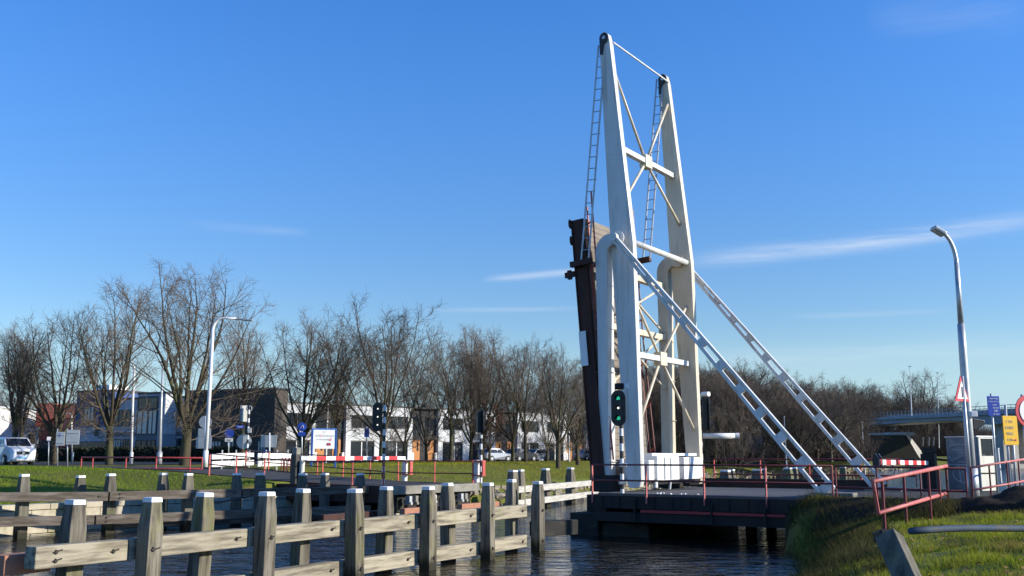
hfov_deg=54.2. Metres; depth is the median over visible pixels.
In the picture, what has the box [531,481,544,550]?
guide post
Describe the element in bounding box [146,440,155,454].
window
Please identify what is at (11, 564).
timber stub
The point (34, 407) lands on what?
bare tree
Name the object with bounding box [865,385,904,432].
bare tree
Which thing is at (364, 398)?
bare tree
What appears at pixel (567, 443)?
door
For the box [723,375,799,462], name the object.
bare tree
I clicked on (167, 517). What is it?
guide beam
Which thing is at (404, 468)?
barrier rest
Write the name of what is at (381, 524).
guide beam
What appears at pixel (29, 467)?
grass
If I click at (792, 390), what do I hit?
bare tree
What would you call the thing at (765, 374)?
bare tree
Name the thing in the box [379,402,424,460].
row house
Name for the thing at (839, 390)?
bare tree
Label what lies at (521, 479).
guide post
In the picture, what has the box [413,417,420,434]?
bay window
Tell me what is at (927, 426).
bare tree
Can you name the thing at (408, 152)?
sky
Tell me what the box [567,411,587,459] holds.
row house
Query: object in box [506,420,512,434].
bay window
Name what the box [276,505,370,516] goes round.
guide beam
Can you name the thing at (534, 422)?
window
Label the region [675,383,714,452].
bare tree
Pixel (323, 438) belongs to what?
welcome board
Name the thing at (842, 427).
bare tree
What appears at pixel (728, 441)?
bare tree
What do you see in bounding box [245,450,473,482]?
bridge railing
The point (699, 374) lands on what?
bare tree
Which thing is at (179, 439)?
window
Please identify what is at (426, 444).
bare tree
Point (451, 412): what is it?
bare tree
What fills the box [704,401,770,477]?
bare tree
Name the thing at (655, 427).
bare tree
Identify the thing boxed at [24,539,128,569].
guide beam
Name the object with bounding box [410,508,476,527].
guide beam
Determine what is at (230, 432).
road sign
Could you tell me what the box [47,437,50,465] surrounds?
road sign
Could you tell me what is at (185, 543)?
guide beam
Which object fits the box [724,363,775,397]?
bare tree
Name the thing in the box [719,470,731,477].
guide post
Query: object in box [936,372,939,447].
lamp mast
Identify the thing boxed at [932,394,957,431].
bare tree
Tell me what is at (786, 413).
bare tree
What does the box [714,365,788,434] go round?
bare tree
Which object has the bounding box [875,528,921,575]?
leaning timber
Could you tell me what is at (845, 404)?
bare tree
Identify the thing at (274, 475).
road
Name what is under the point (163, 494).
guide beam
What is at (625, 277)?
balance frame
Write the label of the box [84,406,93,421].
window
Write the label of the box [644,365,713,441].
bare tree
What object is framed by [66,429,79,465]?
sign board
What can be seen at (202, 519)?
guide post
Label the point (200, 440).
road sign
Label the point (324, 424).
bay window
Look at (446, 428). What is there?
window
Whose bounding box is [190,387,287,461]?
brick building
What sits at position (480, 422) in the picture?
traffic signal
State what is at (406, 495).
abutment
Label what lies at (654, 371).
bare tree
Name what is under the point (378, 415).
traffic signal
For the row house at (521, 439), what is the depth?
134.13 m
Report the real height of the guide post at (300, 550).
2.936 m
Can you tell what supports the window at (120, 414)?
in the office building at (126, 405)
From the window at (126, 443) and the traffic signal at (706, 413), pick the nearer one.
the traffic signal at (706, 413)
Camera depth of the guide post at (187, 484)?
36.14 m
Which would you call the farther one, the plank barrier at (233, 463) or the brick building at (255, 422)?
the brick building at (255, 422)
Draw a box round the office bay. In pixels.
[135,392,176,461]
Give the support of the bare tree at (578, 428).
on the ground at (941, 460)
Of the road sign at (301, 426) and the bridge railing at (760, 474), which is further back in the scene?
the road sign at (301, 426)
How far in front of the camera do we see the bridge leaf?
35.88 m
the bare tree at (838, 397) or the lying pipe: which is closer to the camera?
the lying pipe
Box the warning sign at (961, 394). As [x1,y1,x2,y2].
[954,376,971,496]
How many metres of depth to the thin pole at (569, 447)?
102.64 m
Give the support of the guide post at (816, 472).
in the water
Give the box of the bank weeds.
[767,487,964,575]
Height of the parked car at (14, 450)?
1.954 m
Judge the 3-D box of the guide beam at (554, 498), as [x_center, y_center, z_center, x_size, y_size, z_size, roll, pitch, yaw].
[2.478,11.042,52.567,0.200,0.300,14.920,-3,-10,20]
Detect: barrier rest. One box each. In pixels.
[400,461,412,480]
[471,460,485,482]
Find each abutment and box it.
[277,482,478,514]
[785,515,794,541]
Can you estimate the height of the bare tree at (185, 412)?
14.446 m
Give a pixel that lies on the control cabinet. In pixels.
(956, 454)
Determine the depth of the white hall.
124.00 m
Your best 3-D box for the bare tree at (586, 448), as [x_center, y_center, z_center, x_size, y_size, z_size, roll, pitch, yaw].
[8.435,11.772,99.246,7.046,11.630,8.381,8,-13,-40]
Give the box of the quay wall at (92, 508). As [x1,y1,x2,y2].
[0,496,293,536]
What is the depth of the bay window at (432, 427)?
123.24 m
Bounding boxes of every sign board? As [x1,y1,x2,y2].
[55,429,64,465]
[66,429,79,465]
[261,433,276,466]
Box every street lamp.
[63,413,73,462]
[111,358,134,463]
[157,360,166,463]
[203,317,252,466]
[930,225,984,496]
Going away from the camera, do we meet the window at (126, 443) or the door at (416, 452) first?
the window at (126, 443)
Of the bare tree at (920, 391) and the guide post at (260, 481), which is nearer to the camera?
the guide post at (260, 481)
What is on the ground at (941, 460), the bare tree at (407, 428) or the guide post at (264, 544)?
the bare tree at (407, 428)
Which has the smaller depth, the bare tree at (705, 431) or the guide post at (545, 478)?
the guide post at (545, 478)
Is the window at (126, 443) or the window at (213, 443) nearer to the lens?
the window at (213, 443)
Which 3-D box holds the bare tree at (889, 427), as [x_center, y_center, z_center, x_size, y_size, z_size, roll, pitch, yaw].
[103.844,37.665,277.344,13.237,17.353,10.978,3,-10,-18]
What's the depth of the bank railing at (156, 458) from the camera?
49.50 m
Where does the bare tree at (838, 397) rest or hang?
on the ground at (941, 460)
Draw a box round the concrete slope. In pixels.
[905,435,921,456]
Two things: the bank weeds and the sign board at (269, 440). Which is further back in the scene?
the sign board at (269, 440)
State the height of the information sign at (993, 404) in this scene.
3.369 m
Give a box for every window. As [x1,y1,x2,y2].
[39,440,52,457]
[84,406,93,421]
[94,402,99,435]
[113,439,120,452]
[114,410,130,426]
[122,439,129,454]
[135,440,145,454]
[136,410,147,434]
[137,397,157,408]
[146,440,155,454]
[147,410,156,433]
[177,438,181,446]
[211,441,221,446]
[226,440,233,446]
[257,440,265,452]
[286,440,308,455]
[287,413,309,426]
[316,414,326,427]
[331,414,342,433]
[350,441,373,460]
[351,415,371,427]
[385,441,406,460]
[387,416,406,428]
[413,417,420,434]
[425,417,434,434]
[442,442,461,459]
[443,418,461,430]
[473,442,490,459]
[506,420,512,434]
[521,421,537,431]
[521,443,537,449]
[547,422,562,432]
[549,443,562,459]
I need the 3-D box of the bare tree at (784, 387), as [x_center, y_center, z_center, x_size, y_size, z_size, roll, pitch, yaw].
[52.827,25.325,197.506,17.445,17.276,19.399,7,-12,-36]
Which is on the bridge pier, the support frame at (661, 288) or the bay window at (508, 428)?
the support frame at (661, 288)
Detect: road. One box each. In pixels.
[0,465,423,484]
[801,490,1000,498]
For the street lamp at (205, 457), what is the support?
on the ground at (941, 460)
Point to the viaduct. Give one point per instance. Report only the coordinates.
(923, 417)
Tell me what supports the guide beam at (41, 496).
attached to the guide post at (22, 508)
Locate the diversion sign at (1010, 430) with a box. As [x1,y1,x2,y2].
[1002,405,1018,487]
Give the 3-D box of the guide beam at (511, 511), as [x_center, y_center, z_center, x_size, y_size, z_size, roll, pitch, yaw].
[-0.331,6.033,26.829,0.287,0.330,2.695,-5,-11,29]
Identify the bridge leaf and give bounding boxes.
[565,192,655,483]
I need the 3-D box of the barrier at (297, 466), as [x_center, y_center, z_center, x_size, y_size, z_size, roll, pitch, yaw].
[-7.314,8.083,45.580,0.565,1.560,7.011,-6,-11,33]
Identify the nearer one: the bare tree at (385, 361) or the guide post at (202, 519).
the guide post at (202, 519)
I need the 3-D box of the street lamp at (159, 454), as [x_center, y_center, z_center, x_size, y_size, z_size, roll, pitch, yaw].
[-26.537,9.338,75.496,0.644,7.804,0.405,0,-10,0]
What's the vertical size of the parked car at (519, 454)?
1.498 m
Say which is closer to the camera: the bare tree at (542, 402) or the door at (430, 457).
the door at (430, 457)
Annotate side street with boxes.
[0,461,497,464]
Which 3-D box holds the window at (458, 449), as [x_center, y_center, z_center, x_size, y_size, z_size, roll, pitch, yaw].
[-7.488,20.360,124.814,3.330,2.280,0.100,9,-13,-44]
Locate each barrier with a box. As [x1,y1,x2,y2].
[211,450,253,468]
[257,450,291,469]
[290,447,404,484]
[872,437,937,488]
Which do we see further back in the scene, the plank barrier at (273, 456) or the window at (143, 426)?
the window at (143, 426)
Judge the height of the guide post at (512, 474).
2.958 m
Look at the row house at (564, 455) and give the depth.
138.64 m
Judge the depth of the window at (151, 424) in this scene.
110.48 m
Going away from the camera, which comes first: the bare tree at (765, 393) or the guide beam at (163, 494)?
the guide beam at (163, 494)
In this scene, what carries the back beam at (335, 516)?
attached to the guide post at (384, 540)
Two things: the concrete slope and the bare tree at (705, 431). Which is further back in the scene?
the concrete slope
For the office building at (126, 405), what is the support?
on the ground at (941, 460)
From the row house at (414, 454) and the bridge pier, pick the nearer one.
the bridge pier
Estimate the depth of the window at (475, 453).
127.65 m
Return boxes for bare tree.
[0,308,118,463]
[0,317,67,463]
[0,319,56,462]
[0,383,16,406]
[6,390,66,446]
[37,276,164,464]
[94,253,286,465]
[204,308,296,459]
[244,306,376,460]
[279,302,388,462]
[282,380,301,401]
[296,292,463,462]
[326,385,391,405]
[353,318,460,459]
[367,328,475,461]
[391,390,445,407]
[398,321,499,462]
[411,377,475,407]
[418,317,507,459]
[434,323,528,459]
[446,372,511,410]
[458,322,561,461]
[465,399,508,461]
[484,333,575,461]
[500,384,563,411]
[517,346,581,460]
[520,342,585,468]
[521,385,574,413]
[530,353,587,464]
[567,366,588,451]
[643,363,677,386]
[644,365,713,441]
[645,368,684,452]
[645,371,682,452]
[645,388,680,451]
[646,370,682,450]
[648,358,727,440]
[674,361,714,443]
[675,356,725,428]
[675,372,733,461]
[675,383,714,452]
[676,364,763,462]
[699,356,754,432]
[699,369,750,461]
[699,371,762,461]
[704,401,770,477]
[705,370,732,431]
[710,362,793,390]
[710,364,774,462]
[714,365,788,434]
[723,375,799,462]
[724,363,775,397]
[739,364,771,386]
[739,392,807,461]
[741,374,795,447]
[746,375,780,441]
[753,399,816,477]
[755,370,816,440]
[758,380,841,457]
[762,386,812,461]
[764,375,818,396]
[768,367,826,443]
[781,396,851,461]
[785,381,843,433]
[794,392,832,437]
[799,389,873,461]
[800,369,877,439]
[804,380,861,435]
[812,376,876,461]
[813,380,867,443]
[818,384,883,442]
[829,384,907,447]
[832,379,879,440]
[862,392,880,432]
[864,383,921,431]
[865,367,952,441]
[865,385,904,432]
[872,396,905,432]
[873,395,898,430]
[888,391,925,431]
[890,390,937,432]
[890,394,936,441]
[902,398,943,449]
[910,396,942,445]
[926,396,963,440]
[928,396,979,436]
[931,395,959,438]
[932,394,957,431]
[947,409,986,435]
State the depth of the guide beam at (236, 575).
18.41 m
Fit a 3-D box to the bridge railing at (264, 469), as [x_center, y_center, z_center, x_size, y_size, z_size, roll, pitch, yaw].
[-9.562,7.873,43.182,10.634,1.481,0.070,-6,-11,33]
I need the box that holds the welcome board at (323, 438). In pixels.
[310,428,336,466]
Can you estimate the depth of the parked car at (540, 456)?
121.05 m
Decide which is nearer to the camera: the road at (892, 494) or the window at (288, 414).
the road at (892, 494)
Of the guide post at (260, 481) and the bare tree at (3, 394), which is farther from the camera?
the bare tree at (3, 394)
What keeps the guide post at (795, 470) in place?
in the water
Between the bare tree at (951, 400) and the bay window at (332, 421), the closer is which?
the bay window at (332, 421)
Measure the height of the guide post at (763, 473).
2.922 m
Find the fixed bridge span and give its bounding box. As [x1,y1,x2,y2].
[592,478,887,527]
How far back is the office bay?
110.70 m
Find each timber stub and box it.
[0,552,50,575]
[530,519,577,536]
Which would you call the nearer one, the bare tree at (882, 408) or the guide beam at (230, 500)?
the guide beam at (230, 500)
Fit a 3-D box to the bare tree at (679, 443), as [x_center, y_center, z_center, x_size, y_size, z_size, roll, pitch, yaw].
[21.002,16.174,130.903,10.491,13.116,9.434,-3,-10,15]
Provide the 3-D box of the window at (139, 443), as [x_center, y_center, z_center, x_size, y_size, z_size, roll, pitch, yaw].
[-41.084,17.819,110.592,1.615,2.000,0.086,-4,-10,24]
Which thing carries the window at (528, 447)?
in the row house at (521, 439)
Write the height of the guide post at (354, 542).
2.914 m
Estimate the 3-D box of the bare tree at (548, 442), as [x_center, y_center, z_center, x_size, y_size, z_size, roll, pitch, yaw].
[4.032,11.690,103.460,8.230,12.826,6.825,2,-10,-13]
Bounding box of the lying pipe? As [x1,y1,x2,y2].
[908,525,1023,534]
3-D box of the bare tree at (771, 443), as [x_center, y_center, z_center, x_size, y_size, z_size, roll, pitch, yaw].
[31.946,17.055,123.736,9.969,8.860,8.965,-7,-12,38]
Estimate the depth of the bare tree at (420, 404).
211.80 m
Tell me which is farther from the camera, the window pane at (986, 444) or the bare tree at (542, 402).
the bare tree at (542, 402)
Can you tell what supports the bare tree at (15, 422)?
on the ground at (941, 460)
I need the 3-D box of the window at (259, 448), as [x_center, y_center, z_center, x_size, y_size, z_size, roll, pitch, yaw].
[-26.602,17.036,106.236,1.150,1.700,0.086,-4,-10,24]
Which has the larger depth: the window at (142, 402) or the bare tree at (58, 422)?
the window at (142, 402)
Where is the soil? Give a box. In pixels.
[811,485,1023,531]
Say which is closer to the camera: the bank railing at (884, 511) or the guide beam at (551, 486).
the bank railing at (884, 511)
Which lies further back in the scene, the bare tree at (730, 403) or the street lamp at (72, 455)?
the bare tree at (730, 403)
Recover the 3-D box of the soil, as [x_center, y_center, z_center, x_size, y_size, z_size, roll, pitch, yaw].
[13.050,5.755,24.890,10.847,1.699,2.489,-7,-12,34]
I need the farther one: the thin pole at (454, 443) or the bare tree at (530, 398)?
the bare tree at (530, 398)
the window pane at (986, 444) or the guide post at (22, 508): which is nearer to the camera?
the guide post at (22, 508)
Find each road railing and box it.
[834,465,967,497]
[970,458,1023,496]
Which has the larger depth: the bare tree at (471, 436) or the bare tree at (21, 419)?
the bare tree at (471, 436)
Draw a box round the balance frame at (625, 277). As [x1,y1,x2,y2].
[580,32,702,488]
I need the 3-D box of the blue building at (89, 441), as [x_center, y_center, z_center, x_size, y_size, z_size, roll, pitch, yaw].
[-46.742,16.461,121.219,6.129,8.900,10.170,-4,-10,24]
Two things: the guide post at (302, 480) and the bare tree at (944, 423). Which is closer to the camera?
the guide post at (302, 480)
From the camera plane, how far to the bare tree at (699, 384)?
151.46 m
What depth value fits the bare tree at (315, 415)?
83.22 m
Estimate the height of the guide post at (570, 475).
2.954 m
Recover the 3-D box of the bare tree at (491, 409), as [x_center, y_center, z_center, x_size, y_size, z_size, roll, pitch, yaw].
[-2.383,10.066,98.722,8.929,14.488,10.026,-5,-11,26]
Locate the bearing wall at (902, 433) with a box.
[869,432,914,435]
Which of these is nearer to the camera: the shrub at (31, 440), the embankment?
the shrub at (31, 440)
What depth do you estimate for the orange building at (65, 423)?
124.34 m
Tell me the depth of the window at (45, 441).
125.22 m
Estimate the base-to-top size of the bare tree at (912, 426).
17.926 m
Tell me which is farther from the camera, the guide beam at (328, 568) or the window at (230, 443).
the window at (230, 443)
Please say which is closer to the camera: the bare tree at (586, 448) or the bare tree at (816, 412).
the bare tree at (586, 448)
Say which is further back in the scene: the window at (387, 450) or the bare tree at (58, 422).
the window at (387, 450)
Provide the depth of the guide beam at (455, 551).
24.56 m
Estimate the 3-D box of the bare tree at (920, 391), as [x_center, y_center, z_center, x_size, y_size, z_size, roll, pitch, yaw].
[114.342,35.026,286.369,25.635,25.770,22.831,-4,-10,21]
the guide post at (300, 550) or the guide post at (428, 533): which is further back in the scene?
the guide post at (428, 533)
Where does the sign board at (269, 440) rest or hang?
on the ground at (941, 460)
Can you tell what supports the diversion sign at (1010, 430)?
on the road at (892, 494)
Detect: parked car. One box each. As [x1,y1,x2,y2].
[0,437,35,464]
[478,448,510,461]
[506,449,536,460]
[521,449,549,460]
[573,449,589,460]
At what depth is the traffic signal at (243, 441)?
59.46 m
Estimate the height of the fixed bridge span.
1.380 m
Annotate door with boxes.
[315,449,323,460]
[332,439,340,460]
[412,441,419,459]
[427,441,433,459]
[567,443,571,459]
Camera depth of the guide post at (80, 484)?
34.52 m
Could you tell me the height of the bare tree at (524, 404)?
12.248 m
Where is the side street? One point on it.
(94, 463)
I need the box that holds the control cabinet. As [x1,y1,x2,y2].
[944,436,995,491]
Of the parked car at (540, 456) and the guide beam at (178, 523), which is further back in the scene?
the parked car at (540, 456)
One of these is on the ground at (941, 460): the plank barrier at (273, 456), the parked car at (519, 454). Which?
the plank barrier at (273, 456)
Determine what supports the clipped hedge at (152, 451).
on the ground at (941, 460)
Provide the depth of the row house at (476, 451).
129.02 m
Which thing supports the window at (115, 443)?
in the office building at (126, 405)
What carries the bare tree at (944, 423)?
on the ground at (941, 460)
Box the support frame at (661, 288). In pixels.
[593,231,902,496]
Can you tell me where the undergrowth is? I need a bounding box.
[649,423,995,460]
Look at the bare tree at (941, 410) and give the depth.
289.54 m
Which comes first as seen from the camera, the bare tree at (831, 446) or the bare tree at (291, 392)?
the bare tree at (831, 446)
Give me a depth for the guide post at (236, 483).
38.37 m
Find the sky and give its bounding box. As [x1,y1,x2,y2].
[0,0,1023,443]
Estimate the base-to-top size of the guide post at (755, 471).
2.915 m
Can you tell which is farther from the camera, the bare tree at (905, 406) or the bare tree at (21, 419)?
the bare tree at (905, 406)
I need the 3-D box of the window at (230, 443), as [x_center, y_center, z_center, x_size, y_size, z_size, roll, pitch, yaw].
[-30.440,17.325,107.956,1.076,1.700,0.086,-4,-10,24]
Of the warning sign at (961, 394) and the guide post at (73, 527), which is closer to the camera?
the guide post at (73, 527)
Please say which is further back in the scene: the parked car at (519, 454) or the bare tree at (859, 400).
the bare tree at (859, 400)
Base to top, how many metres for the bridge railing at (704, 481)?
1.248 m
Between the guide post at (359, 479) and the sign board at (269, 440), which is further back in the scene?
the sign board at (269, 440)
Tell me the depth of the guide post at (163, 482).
36.64 m
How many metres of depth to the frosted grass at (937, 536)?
17.39 m
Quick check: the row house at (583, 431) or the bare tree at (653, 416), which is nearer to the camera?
the bare tree at (653, 416)
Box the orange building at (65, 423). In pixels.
[35,403,76,457]
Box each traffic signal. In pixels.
[236,405,251,466]
[372,402,385,484]
[476,408,485,482]
[611,383,628,492]
[700,392,739,451]
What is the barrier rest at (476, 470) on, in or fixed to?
on the abutment at (406, 495)
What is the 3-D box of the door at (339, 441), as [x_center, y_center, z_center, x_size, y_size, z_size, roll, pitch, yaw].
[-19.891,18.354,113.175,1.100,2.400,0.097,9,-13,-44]
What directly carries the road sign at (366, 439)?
on the ground at (941, 460)
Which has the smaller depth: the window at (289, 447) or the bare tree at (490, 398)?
the window at (289, 447)
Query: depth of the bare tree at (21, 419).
81.80 m
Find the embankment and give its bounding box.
[770,435,920,460]
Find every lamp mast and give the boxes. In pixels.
[908,366,911,415]
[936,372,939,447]
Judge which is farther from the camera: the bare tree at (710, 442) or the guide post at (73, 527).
the bare tree at (710, 442)
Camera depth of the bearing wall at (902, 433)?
243.04 m
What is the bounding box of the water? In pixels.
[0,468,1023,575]
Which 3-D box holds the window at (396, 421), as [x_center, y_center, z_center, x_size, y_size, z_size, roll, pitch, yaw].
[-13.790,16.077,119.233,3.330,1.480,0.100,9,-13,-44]
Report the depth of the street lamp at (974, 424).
27.95 m
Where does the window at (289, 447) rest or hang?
in the row house at (290, 446)
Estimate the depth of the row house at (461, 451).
124.04 m
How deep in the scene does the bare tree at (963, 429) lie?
275.29 m
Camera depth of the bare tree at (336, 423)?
87.54 m
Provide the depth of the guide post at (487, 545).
25.58 m
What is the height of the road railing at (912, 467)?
1.000 m
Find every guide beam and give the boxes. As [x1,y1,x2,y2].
[0,492,107,501]
[0,515,94,526]
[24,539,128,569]
[94,509,255,524]
[108,489,241,500]
[115,515,317,528]
[121,528,247,559]
[214,497,248,503]
[226,574,245,575]
[240,561,339,575]
[241,486,368,496]
[246,520,340,546]
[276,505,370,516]
[335,550,414,575]
[339,514,415,536]
[407,542,475,564]
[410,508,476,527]
[471,504,526,521]
[472,534,526,555]
[518,491,598,505]
[519,480,590,492]
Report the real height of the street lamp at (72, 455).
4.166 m
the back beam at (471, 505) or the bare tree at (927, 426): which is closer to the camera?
the back beam at (471, 505)
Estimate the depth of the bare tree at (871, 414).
276.06 m
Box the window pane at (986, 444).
[980,439,992,455]
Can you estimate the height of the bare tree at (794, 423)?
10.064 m
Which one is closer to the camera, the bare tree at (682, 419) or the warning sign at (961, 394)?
the warning sign at (961, 394)
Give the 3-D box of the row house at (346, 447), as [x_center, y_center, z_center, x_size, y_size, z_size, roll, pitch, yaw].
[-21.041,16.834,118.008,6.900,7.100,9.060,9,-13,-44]
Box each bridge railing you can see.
[208,453,384,485]
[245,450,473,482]
[591,464,833,507]
[713,458,917,487]
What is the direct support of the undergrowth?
on the ground at (941, 460)
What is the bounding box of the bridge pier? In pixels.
[570,494,723,537]
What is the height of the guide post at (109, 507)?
3.003 m
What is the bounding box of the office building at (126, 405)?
[113,396,184,458]
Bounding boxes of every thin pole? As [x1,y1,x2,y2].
[453,414,454,459]
[568,431,569,461]
[995,448,1001,482]
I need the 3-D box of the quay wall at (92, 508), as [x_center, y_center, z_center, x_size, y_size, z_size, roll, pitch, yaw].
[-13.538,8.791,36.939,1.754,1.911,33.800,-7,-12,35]
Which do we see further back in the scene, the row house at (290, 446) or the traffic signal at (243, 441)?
the row house at (290, 446)
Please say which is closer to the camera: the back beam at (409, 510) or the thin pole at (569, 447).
the back beam at (409, 510)
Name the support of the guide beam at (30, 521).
attached to the guide post at (22, 508)
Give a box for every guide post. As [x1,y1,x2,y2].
[13,474,29,538]
[55,499,86,575]
[74,475,85,491]
[101,474,116,533]
[134,497,162,575]
[157,473,168,527]
[180,473,193,529]
[187,492,214,575]
[230,473,241,524]
[252,492,276,575]
[253,473,265,525]
[289,488,311,565]
[297,473,307,486]
[319,473,329,506]
[344,489,363,575]
[354,473,364,504]
[375,486,393,572]
[419,486,436,570]
[440,483,455,561]
[480,483,494,559]
[505,479,517,550]
[506,470,518,500]
[518,470,525,504]
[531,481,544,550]
[540,468,550,506]
[565,468,575,503]
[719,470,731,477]
[727,469,735,477]
[751,469,762,478]
[761,468,767,478]
[782,468,793,478]
[791,467,798,478]
[813,467,822,478]
[839,467,846,479]
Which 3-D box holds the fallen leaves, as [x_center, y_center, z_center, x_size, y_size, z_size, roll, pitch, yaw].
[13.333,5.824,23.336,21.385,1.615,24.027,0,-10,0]
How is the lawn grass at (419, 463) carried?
on the ground at (941, 460)
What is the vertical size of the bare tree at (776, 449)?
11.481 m
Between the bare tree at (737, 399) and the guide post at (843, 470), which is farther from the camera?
the bare tree at (737, 399)
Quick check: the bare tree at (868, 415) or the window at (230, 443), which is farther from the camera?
the bare tree at (868, 415)
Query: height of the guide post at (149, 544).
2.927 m
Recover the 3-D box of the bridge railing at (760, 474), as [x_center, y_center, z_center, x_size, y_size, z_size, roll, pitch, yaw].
[11.162,6.906,37.514,7.634,1.010,0.070,-6,-11,33]
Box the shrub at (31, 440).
[28,433,38,461]
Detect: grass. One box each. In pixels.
[0,465,271,504]
[304,460,718,484]
[791,489,1023,575]
[850,512,1023,574]
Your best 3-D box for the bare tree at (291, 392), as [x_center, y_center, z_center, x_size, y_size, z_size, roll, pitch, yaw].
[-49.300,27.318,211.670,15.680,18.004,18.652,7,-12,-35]
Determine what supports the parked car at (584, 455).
on the house street
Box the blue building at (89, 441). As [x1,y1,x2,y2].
[73,385,141,453]
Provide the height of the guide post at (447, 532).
2.926 m
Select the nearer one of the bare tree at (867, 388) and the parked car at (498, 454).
the parked car at (498, 454)
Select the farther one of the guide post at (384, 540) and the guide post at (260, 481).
the guide post at (260, 481)
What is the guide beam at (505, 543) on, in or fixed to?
attached to the guide post at (487, 545)
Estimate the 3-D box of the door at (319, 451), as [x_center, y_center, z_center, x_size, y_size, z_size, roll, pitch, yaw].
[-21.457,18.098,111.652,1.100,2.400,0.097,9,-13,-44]
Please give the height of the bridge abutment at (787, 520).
2.320 m
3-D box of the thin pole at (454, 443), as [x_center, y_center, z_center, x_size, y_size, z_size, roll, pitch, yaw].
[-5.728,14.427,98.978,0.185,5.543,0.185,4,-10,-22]
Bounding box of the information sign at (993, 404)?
[987,394,1000,491]
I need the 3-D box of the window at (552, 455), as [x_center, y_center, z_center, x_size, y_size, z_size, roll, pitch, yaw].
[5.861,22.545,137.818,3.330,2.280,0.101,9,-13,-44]
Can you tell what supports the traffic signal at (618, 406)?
on the fixed bridge span
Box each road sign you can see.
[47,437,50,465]
[196,416,211,448]
[225,429,233,460]
[298,422,305,460]
[364,427,368,460]
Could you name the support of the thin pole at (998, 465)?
on the road at (892, 494)
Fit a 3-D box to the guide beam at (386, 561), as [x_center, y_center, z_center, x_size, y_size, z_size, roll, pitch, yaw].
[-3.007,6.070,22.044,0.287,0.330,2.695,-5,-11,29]
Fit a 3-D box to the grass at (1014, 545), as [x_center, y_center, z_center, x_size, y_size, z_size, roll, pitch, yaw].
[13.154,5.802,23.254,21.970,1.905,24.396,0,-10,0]
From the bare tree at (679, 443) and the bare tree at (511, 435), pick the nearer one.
the bare tree at (511, 435)
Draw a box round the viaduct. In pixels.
[866,404,1023,467]
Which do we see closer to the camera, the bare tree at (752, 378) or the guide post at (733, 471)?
the guide post at (733, 471)
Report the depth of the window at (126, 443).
114.12 m
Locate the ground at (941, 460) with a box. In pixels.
[0,456,1023,575]
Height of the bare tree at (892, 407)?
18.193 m
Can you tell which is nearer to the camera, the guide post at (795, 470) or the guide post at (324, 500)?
the guide post at (324, 500)
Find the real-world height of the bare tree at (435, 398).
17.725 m
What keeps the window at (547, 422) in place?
in the row house at (564, 455)
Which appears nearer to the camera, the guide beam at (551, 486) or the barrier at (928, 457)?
the barrier at (928, 457)
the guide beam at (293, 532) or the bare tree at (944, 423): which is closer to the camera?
the guide beam at (293, 532)
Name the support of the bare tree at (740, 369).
on the ground at (941, 460)
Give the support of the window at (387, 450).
in the row house at (414, 454)
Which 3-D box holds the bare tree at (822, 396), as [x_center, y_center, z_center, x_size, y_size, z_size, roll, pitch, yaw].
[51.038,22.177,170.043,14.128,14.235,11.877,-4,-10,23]
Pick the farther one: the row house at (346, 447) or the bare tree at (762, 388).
the bare tree at (762, 388)
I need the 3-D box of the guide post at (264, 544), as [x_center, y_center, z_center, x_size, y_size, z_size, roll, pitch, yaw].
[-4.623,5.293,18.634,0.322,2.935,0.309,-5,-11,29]
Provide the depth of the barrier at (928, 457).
34.71 m
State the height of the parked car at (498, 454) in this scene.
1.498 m
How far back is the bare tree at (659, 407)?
122.59 m
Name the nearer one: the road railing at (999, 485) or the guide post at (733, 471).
the road railing at (999, 485)
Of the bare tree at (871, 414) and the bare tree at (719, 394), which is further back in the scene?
the bare tree at (871, 414)
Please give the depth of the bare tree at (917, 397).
296.75 m
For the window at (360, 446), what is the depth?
115.21 m
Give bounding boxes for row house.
[286,402,328,460]
[320,402,379,460]
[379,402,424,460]
[414,404,467,459]
[464,406,506,460]
[503,408,542,460]
[535,410,573,459]
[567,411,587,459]
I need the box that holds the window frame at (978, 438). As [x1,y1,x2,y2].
[977,437,993,455]
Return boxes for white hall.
[0,406,38,446]
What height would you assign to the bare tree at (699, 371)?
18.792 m
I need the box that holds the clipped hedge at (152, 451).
[34,446,238,461]
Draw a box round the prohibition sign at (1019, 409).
[1015,394,1023,435]
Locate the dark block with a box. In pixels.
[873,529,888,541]
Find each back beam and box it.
[318,510,376,520]
[400,505,439,514]
[457,501,500,508]
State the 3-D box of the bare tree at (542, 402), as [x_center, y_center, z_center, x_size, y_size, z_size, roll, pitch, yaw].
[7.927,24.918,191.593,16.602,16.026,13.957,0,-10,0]
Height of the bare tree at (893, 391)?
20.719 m
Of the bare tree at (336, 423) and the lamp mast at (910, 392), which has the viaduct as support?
the lamp mast at (910, 392)
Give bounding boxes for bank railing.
[80,456,202,470]
[871,464,948,528]
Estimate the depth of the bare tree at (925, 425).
275.88 m
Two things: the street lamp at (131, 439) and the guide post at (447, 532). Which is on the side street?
the street lamp at (131, 439)
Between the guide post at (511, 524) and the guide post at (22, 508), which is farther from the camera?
the guide post at (22, 508)
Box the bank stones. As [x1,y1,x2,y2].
[470,465,903,504]
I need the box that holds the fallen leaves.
[798,496,1023,575]
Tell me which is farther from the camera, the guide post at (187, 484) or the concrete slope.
the concrete slope

